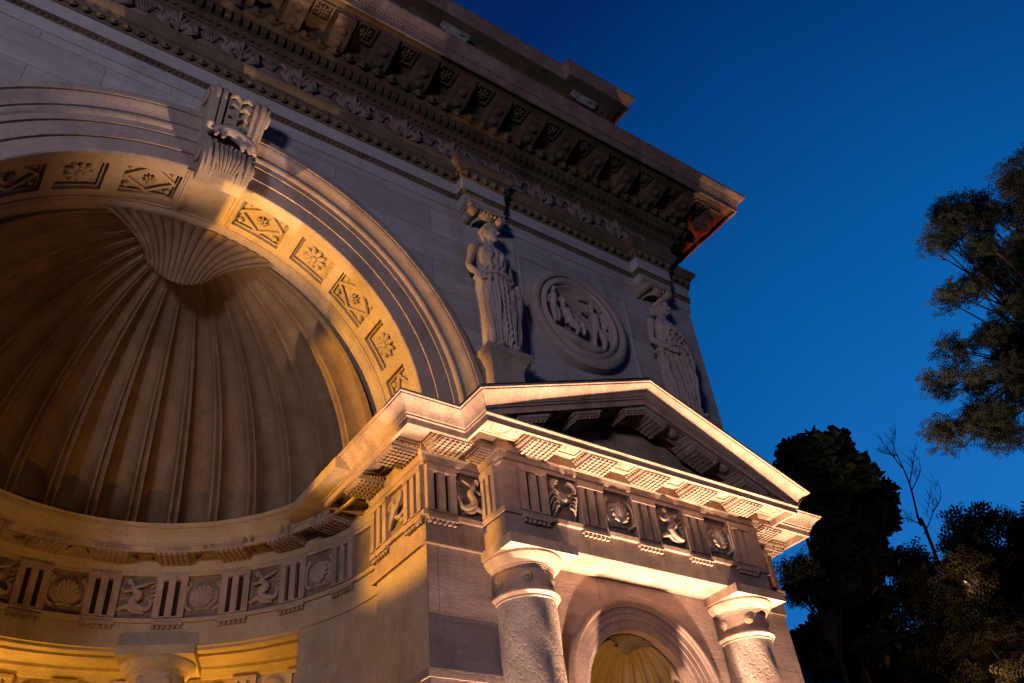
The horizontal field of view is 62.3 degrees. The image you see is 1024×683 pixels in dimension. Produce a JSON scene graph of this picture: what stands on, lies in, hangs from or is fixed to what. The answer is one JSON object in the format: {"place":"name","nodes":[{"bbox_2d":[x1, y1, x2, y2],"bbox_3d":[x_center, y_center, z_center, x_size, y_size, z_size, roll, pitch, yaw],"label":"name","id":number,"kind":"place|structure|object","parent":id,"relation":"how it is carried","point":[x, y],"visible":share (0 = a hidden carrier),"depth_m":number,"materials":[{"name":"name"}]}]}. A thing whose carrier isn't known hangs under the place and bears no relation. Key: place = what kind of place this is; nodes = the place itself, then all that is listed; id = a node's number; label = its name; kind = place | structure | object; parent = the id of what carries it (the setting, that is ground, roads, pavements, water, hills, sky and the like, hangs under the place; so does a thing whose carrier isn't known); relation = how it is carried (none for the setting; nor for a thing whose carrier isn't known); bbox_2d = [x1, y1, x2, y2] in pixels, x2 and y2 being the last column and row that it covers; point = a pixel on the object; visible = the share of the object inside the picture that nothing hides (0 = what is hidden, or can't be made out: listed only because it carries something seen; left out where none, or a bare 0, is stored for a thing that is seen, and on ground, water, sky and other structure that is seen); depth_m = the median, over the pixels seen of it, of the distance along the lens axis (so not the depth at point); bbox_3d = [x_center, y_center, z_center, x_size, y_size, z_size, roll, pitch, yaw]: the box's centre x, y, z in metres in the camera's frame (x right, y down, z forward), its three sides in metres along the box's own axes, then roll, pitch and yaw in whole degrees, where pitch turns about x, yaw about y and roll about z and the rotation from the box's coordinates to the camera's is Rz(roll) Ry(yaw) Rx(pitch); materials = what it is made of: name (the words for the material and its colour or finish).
{"place":"outdoors","nodes":[
{"label":"outdoors","id":0,"kind":"place"},
{"bbox_2d":[452,0,1023,630],"label":"sky","id":1,"kind":"structure","parent":0,"point":[838,124],"materials":[{"name":"blue"}]},
{"bbox_2d":[773,506,862,682],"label":"ash tree","id":2,"kind":"object","parent":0,"point":[804,580],"visible":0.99,"depth_m":19.82,"materials":[{"name":"green plant"}]},
{"bbox_2d":[794,648,843,682],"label":"tree","id":3,"kind":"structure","parent":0,"point":[806,675],"depth_m":30.31,"materials":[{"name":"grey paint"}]},
{"bbox_2d":[772,424,905,682],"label":"magnolia tree","id":4,"kind":"object","parent":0,"point":[852,499],"visible":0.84,"depth_m":22.66,"materials":[{"name":"green plant"}]},
{"bbox_2d":[835,500,1023,682],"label":"cedar tree","id":5,"kind":"object","parent":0,"point":[969,589],"visible":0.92,"depth_m":24.13,"materials":[{"name":"green plant"}]},
{"label":"ground","id":6,"kind":"structure","parent":0,"visible":0},
{"bbox_2d":[0,0,821,682],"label":"garden exedra","id":7,"kind":"object","parent":6,"relation":"on","point":[272,410],"visible":0.99,"depth_m":15.26,"materials":[{"name":"stone"}]},
{"bbox_2d":[464,222,523,351],"bbox_3d":[-0.348,-1.036,16.499,1.174,3.448,0.754,20,-46,-29],"label":"caryatid statue","id":8,"kind":"object","parent":7,"relation":"on","point":[499,301],"visible":0.87,"depth_m":16.23,"materials":[{"name":"stone"}]},
{"bbox_2d":[646,298,709,417],"bbox_3d":[3.605,0.392,18.852,0.831,3.448,0.918,-18,-40,14],"label":"caryatid statue","id":9,"kind":"object","parent":7,"relation":"on","point":[673,355],"visible":0.8,"depth_m":18.63,"materials":[{"name":"stone"}]},
{"bbox_2d":[874,425,950,562],"bbox_3d":[14.844,10.391,26.455,2.229,17.475,2.364,-32,-45,28],"label":"bare sapling","id":10,"kind":"object","parent":6,"relation":"on","point":[920,522],"visible":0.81,"depth_m":30.29,"materials":[{"name":"brown plant"}]},
{"bbox_2d":[914,142,1023,458],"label":"locust tree","id":11,"kind":"object","parent":6,"relation":"on","point":[1004,269],"visible":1,"depth_m":14.41,"materials":[{"name":"green plant"}]}
]}

